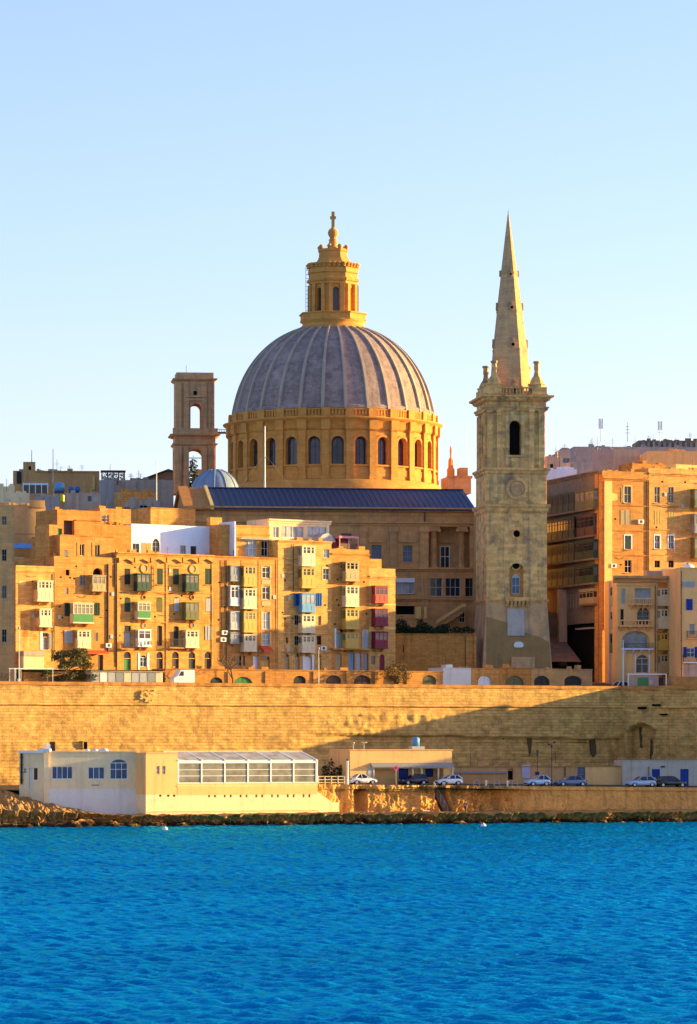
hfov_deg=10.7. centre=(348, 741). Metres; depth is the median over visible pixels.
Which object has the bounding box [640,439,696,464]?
hill building
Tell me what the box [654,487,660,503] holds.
window
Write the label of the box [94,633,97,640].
window
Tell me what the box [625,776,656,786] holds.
parked car
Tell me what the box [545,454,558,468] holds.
hill building
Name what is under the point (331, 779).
quay railing
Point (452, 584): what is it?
window
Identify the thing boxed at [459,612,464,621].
window
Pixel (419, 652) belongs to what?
retaining wall
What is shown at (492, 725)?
bastion wall
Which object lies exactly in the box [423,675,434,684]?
garage door
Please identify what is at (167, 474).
gabled shed
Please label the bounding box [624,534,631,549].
window
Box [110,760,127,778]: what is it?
window
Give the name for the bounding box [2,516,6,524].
window
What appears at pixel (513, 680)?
garage door
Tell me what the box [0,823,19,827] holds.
boulder
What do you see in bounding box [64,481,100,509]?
hill building
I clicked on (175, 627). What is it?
door
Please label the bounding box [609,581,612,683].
corner bay
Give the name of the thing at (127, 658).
door
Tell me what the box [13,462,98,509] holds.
hill building
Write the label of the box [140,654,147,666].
window
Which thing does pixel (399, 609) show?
window
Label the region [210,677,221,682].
garage door
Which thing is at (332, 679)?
garage door
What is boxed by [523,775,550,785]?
parked car
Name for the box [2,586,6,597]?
window
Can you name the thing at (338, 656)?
door
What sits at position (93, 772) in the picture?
window
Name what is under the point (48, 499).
hill building
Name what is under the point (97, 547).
window
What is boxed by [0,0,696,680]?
sky
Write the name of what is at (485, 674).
vault front
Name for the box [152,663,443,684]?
garage row
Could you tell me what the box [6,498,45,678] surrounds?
old house
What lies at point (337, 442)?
window
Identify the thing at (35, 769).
window
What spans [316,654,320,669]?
door
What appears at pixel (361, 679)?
garage door
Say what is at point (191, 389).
open belfry
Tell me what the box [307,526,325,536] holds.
window
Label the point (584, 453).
hill building
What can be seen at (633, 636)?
window
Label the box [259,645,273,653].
shop awning
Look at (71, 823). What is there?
boulder
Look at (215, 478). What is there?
side dome
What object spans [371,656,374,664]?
window
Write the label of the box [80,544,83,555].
window
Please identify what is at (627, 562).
window
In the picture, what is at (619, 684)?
parked car
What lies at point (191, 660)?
door
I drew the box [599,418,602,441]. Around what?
antenna mast
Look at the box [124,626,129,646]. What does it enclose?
door
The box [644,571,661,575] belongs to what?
roof hut
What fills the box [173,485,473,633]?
church hall
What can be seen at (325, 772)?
dark shrub
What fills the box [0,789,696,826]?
foreshore rock
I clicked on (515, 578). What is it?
window
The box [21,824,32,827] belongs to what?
boulder
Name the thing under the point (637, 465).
building
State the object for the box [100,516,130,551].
roof terrace block
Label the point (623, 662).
street lamp
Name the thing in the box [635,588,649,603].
window
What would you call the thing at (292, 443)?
window
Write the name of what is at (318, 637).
window
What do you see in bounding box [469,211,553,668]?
spire tower
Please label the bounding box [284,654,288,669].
door
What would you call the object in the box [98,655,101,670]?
door
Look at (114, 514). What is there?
building
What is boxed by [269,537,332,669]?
townhouse
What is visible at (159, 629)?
door
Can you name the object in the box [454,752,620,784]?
quay store
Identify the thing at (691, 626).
window
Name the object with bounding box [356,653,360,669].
door
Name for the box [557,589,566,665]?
street pier
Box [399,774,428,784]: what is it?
parked car
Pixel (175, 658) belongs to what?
door
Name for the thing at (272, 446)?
window
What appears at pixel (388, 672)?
dry bush tree
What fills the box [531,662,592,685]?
vault front
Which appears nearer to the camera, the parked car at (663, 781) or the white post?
the white post
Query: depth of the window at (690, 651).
555.45 m
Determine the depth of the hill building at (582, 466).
622.29 m
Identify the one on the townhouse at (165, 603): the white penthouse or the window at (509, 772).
the white penthouse
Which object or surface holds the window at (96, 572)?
in the townhouse at (74, 548)
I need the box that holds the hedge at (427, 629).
[395,616,450,633]
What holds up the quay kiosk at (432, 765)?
on the quay road
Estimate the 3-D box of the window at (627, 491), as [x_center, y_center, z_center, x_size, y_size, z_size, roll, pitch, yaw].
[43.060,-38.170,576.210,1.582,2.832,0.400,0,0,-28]
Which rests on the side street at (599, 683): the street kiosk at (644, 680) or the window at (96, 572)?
the street kiosk at (644, 680)
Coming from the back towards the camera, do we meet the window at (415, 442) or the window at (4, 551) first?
the window at (415, 442)
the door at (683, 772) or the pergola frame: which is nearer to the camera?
the pergola frame
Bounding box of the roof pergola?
[101,470,125,479]
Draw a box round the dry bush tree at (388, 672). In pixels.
[382,660,412,683]
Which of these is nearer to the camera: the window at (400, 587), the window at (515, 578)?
the window at (515, 578)
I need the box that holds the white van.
[169,670,194,682]
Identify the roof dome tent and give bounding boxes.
[312,533,334,541]
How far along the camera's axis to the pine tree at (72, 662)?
516.60 m
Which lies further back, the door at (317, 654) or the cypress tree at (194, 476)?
the cypress tree at (194, 476)
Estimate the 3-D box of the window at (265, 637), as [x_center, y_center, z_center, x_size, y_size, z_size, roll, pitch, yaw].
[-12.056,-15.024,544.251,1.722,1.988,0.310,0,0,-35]
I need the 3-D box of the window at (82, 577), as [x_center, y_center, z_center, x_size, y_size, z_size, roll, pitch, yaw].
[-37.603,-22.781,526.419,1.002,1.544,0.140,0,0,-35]
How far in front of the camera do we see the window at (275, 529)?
553.69 m
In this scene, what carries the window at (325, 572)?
in the townhouse at (304, 600)
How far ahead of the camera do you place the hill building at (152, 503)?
586.91 m
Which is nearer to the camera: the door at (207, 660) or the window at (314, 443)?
the door at (207, 660)
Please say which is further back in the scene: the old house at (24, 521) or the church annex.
the church annex
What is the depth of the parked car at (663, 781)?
523.01 m
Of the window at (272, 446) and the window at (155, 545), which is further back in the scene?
the window at (272, 446)
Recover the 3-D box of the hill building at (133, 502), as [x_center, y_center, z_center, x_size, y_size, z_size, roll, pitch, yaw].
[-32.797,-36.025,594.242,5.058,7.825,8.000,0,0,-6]
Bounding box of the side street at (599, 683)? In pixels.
[559,681,663,685]
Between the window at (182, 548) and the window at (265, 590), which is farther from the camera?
the window at (265, 590)
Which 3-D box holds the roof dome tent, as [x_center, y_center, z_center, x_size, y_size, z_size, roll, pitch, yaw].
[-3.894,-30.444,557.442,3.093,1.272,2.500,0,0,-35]
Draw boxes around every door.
[30,768,32,787]
[43,633,47,649]
[64,521,71,534]
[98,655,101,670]
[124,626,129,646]
[124,652,130,669]
[156,652,162,668]
[157,626,161,645]
[172,652,178,668]
[174,626,177,645]
[188,652,194,668]
[191,546,195,553]
[204,652,210,668]
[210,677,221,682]
[234,677,251,682]
[253,656,257,668]
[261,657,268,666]
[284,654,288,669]
[294,676,304,683]
[295,654,298,669]
[305,656,310,669]
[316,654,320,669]
[326,675,339,683]
[336,629,342,647]
[336,654,340,669]
[349,653,353,669]
[354,675,369,683]
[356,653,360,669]
[362,653,366,669]
[379,655,383,669]
[383,675,397,683]
[399,768,407,784]
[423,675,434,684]
[478,676,490,684]
[505,676,522,684]
[534,676,548,685]
[564,676,580,684]
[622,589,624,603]
[638,677,647,685]
[680,769,687,785]
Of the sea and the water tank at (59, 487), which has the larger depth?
the water tank at (59, 487)
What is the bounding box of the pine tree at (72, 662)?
[41,648,98,681]
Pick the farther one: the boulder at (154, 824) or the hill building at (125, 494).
the hill building at (125, 494)
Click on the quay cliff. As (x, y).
(379, 798)
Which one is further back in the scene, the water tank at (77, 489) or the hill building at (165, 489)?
the hill building at (165, 489)
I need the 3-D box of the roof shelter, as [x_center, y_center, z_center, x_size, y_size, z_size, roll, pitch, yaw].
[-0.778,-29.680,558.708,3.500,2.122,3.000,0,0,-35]
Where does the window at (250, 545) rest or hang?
in the townhouse at (245, 602)
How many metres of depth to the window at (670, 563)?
579.98 m
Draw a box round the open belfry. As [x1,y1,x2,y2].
[168,365,225,495]
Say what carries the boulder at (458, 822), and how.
in the sea
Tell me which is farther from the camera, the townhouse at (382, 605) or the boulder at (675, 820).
the townhouse at (382, 605)
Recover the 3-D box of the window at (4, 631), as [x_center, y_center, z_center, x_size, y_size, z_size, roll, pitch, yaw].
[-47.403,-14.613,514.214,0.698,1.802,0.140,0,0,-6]
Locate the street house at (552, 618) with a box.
[548,612,558,668]
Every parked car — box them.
[349,774,377,784]
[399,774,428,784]
[434,775,462,784]
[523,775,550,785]
[553,776,586,785]
[612,682,627,685]
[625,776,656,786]
[654,776,686,786]
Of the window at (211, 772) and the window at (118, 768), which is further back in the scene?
the window at (211, 772)
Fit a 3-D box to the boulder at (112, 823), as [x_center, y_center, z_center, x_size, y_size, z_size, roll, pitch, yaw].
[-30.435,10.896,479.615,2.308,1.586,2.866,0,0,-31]
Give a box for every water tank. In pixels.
[54,482,64,492]
[75,486,79,492]
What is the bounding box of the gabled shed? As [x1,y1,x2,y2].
[142,469,172,479]
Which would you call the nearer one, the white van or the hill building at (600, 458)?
the white van
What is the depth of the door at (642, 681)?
556.54 m
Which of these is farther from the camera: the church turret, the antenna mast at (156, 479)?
the church turret
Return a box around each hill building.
[0,479,29,504]
[0,484,14,492]
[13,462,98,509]
[35,489,58,510]
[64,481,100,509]
[99,474,125,508]
[114,481,157,508]
[118,470,173,507]
[120,499,154,508]
[125,491,159,508]
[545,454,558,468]
[547,464,576,479]
[555,446,569,466]
[566,451,592,473]
[569,434,694,461]
[592,438,613,470]
[612,447,639,470]
[632,432,695,446]
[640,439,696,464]
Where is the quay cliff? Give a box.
[318,784,696,812]
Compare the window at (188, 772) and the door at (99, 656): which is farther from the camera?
the door at (99, 656)
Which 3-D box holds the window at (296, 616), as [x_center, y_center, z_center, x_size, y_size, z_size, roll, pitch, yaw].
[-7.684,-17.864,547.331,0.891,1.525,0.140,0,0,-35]
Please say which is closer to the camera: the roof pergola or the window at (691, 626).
the window at (691, 626)
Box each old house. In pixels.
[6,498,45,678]
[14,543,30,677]
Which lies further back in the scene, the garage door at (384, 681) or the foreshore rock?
the garage door at (384, 681)
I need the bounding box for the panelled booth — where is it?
[84,671,163,681]
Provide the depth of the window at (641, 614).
563.24 m
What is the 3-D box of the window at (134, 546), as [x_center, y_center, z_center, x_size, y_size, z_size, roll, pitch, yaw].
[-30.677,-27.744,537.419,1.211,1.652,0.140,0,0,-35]
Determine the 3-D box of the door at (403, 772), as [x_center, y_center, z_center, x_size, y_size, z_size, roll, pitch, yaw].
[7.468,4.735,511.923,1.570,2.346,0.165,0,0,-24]
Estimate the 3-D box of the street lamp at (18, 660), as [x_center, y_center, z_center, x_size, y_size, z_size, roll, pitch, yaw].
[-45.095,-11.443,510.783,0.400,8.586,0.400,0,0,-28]
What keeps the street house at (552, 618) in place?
on the street front at (572, 549)
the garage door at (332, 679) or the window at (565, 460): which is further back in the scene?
the window at (565, 460)
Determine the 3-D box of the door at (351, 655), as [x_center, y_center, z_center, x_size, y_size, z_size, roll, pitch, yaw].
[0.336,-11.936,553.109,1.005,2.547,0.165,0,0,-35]
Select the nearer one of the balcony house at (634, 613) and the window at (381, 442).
the balcony house at (634, 613)
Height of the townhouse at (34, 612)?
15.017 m
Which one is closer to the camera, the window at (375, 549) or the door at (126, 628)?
the door at (126, 628)
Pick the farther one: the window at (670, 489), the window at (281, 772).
the window at (670, 489)
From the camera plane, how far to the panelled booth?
519.73 m
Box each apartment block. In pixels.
[595,462,648,681]
[636,459,696,570]
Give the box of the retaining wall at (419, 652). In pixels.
[395,633,475,670]
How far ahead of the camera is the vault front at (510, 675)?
552.85 m
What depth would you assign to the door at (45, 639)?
523.08 m
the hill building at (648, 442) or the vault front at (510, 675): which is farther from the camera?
the hill building at (648, 442)
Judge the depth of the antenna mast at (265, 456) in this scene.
617.91 m
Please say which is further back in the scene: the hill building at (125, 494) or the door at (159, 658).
the hill building at (125, 494)
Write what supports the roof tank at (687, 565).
on the blue shutter house at (682, 608)
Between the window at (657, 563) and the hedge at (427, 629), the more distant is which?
the window at (657, 563)
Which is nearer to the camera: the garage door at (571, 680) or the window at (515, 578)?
the garage door at (571, 680)
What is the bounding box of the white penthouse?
[126,517,235,555]
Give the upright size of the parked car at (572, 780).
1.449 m
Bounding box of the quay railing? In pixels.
[318,776,344,783]
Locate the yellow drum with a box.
[60,495,64,501]
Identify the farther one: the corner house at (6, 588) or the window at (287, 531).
the window at (287, 531)
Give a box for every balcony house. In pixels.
[605,576,668,683]
[657,583,668,685]
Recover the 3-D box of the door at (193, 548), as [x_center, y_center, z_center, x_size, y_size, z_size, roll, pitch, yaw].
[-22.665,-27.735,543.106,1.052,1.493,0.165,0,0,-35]
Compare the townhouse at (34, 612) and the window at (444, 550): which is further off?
the window at (444, 550)
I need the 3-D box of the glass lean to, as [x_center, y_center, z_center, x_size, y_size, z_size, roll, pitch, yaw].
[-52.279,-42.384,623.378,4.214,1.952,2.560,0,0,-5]
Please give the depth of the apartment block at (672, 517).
580.01 m
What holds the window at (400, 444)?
in the domed church at (332, 391)
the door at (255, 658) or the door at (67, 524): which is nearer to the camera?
the door at (67, 524)
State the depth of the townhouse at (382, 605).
555.44 m
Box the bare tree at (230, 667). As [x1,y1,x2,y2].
[215,652,240,682]
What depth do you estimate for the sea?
222.50 m
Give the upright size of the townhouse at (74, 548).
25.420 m
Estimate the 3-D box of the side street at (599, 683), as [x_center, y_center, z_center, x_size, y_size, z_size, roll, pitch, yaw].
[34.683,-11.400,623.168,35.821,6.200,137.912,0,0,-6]
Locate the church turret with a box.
[441,446,472,494]
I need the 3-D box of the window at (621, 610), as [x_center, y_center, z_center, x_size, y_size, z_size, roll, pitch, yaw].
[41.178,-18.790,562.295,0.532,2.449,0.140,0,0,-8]
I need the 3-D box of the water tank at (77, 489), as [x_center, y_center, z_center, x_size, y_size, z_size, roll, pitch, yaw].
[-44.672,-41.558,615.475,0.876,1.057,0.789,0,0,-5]
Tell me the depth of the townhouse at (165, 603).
534.06 m
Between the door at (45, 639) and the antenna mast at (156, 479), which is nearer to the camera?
the door at (45, 639)
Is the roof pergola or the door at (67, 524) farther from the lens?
the roof pergola
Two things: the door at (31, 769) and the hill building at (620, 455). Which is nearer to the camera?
the door at (31, 769)
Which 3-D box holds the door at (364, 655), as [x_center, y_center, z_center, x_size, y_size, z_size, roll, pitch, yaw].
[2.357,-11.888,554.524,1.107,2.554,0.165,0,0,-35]
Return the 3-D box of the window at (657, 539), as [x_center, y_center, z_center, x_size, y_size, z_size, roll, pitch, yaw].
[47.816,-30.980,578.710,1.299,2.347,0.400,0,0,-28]
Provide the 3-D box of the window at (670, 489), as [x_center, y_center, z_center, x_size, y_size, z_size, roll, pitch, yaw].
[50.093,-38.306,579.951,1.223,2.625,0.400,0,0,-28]
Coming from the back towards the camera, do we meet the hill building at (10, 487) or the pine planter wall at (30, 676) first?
the hill building at (10, 487)
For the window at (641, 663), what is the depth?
562.82 m
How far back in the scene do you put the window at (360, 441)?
623.90 m
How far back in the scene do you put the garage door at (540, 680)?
555.18 m
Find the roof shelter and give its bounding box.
[331,536,358,549]
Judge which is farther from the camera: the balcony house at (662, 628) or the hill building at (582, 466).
the hill building at (582, 466)
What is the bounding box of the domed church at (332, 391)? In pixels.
[223,212,442,488]
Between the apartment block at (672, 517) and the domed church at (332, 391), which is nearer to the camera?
the apartment block at (672, 517)
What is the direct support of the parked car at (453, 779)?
on the quay road
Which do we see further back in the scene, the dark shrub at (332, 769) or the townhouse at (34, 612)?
the townhouse at (34, 612)
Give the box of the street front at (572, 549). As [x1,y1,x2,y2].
[547,470,602,681]
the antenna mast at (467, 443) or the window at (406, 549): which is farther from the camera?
the antenna mast at (467, 443)
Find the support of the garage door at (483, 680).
in the vault front at (485, 674)
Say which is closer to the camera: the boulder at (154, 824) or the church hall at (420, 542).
the boulder at (154, 824)
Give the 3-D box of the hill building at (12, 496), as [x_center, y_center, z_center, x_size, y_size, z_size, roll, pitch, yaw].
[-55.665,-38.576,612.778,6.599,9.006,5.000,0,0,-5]
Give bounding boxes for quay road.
[0,783,696,790]
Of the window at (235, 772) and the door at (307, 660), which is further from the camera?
the door at (307, 660)
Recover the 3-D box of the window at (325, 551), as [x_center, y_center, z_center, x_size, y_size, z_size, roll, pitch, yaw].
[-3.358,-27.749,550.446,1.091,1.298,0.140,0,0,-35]
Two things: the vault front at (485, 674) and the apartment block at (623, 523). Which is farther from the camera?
the apartment block at (623, 523)
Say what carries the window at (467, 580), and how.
in the church hall at (420, 542)
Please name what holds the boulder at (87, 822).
in the sea
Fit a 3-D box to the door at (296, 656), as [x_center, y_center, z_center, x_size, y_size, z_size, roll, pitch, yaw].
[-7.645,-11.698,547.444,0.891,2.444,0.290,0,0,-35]
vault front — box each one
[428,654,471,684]
[471,655,498,684]
[498,655,530,685]
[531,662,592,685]
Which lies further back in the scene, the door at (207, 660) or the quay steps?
the door at (207, 660)
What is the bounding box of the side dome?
[191,469,238,487]
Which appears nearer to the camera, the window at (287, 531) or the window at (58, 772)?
the window at (58, 772)
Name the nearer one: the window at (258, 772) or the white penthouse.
the window at (258, 772)
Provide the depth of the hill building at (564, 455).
655.13 m
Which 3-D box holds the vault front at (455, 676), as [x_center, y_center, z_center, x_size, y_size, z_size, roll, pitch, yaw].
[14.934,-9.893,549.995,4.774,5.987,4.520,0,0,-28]
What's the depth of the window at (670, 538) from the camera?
579.98 m
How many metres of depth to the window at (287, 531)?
555.45 m
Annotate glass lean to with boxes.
[23,483,47,493]
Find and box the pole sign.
[536,750,538,784]
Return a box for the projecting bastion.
[617,677,696,759]
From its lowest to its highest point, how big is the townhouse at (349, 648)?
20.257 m
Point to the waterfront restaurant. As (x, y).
(105, 781)
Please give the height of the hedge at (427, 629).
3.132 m
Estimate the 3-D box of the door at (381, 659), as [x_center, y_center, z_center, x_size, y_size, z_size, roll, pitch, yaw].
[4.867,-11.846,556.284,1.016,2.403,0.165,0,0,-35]
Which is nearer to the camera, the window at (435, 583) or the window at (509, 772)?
the window at (509, 772)
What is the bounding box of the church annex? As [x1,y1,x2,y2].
[472,514,475,633]
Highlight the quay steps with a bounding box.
[434,782,450,810]
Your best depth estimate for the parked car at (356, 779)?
504.48 m
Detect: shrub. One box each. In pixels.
[321,764,328,781]
[327,758,335,781]
[332,767,341,781]
[449,626,474,633]
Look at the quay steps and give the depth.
507.55 m
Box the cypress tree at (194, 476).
[189,456,198,486]
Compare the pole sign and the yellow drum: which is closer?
the pole sign
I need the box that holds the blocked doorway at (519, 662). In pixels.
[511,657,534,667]
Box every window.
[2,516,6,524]
[2,549,6,560]
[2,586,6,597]
[2,629,6,641]
[34,768,37,779]
[52,766,72,778]
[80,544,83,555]
[80,575,84,585]
[88,767,104,778]
[93,568,99,574]
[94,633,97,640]
[95,545,99,555]
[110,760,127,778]
[132,543,138,552]
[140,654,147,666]
[152,539,158,551]
[179,763,200,782]
[180,546,184,553]
[202,763,223,782]
[226,763,246,782]
[238,655,244,665]
[245,540,255,555]
[249,763,269,782]
[254,441,257,465]
[261,565,270,578]
[261,585,270,599]
[261,611,270,629]
[261,632,270,645]
[262,541,267,555]
[269,438,275,464]
[272,763,292,782]
[273,527,278,537]
[282,526,302,537]
[288,437,296,464]
[294,763,314,782]
[295,615,297,624]
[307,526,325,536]
[309,436,319,463]
[317,636,320,644]
[322,567,329,579]
[323,549,328,557]
[332,436,343,463]
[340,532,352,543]
[355,437,364,463]
[370,544,382,560]
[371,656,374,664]
[378,437,385,464]
[395,577,415,593]
[396,606,413,613]
[398,439,402,465]
[402,545,413,562]
[415,442,416,466]
[429,577,442,596]
[440,546,449,566]
[445,577,461,596]
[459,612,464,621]
[464,577,472,596]
[508,771,511,779]
[512,574,519,593]
[563,458,569,462]
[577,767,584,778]
[620,609,623,624]
[622,631,647,647]
[623,485,631,503]
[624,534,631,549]
[625,560,632,573]
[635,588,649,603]
[635,654,649,672]
[637,608,648,624]
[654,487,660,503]
[654,534,660,549]
[655,561,659,567]
[668,487,674,503]
[668,534,674,549]
[668,561,672,567]
[687,648,693,656]
[689,624,693,634]
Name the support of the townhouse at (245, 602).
on the street terrace
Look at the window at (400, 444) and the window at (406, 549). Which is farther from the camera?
the window at (400, 444)
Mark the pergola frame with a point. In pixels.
(29, 668)
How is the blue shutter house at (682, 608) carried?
on the side street at (599, 683)
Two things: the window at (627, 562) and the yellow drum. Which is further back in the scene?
the yellow drum
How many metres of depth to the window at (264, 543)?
546.84 m
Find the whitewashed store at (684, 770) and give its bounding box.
[614,760,696,785]
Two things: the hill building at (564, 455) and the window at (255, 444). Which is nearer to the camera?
the window at (255, 444)
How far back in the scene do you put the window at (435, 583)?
588.25 m
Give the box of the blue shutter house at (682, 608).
[665,567,696,685]
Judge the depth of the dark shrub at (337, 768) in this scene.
508.44 m
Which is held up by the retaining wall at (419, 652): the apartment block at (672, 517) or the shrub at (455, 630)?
the shrub at (455, 630)
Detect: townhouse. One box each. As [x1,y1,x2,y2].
[14,502,116,673]
[14,565,54,674]
[113,544,214,670]
[205,524,278,669]
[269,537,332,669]
[330,546,371,670]
[369,559,395,670]
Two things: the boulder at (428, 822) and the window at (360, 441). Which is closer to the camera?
the boulder at (428, 822)
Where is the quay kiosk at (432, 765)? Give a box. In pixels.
[329,749,453,784]
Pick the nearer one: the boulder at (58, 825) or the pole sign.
the boulder at (58, 825)
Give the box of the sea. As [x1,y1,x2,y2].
[0,821,696,1023]
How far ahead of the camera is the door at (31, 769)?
484.95 m
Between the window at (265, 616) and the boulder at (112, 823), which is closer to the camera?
the boulder at (112, 823)
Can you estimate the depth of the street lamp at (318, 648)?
532.78 m
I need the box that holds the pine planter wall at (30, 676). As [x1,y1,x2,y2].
[20,672,85,681]
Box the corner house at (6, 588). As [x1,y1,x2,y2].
[0,500,13,680]
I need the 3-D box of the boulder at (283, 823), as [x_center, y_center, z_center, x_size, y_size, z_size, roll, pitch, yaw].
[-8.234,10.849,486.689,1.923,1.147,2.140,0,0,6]
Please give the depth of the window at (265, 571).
544.24 m
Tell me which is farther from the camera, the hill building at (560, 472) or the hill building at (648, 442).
the hill building at (648, 442)
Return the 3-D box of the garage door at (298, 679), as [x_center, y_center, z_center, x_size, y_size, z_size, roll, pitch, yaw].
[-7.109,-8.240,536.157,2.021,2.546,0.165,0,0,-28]
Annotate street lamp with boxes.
[18,627,19,680]
[317,647,319,683]
[548,741,555,785]
[622,640,623,685]
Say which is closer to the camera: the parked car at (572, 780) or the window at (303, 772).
the window at (303, 772)
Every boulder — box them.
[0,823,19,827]
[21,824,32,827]
[53,823,63,826]
[63,820,81,826]
[77,819,97,826]
[102,821,119,826]
[148,822,160,825]
[279,821,291,825]
[420,820,435,823]
[453,821,466,823]
[669,818,682,821]
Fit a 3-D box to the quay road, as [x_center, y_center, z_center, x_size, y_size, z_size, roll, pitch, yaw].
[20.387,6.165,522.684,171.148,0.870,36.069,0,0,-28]
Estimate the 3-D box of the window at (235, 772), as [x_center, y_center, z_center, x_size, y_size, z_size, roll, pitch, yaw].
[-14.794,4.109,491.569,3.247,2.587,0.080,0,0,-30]
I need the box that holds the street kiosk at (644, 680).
[625,674,666,685]
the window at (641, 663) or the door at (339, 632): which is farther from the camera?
the window at (641, 663)
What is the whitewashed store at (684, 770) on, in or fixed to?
on the quay road
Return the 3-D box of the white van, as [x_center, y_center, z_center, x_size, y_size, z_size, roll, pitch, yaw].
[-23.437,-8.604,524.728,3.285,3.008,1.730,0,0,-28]
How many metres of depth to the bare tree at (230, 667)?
527.80 m
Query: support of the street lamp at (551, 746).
on the quay road
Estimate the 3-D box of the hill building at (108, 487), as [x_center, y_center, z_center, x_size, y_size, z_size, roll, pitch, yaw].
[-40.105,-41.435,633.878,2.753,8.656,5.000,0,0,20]
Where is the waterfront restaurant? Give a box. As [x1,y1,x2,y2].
[18,742,338,814]
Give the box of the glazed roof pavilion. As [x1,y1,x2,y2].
[247,519,331,540]
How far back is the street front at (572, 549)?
583.98 m
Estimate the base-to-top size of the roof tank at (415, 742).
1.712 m
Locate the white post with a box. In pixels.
[346,759,348,783]
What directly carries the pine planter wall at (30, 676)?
on the wall road
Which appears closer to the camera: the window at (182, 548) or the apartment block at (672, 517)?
the window at (182, 548)
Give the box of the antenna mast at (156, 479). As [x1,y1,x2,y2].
[156,460,156,499]
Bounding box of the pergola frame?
[9,668,53,681]
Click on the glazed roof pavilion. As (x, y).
(285, 529)
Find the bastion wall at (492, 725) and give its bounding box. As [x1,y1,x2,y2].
[0,681,623,794]
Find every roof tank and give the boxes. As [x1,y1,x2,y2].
[409,737,424,748]
[682,563,693,566]

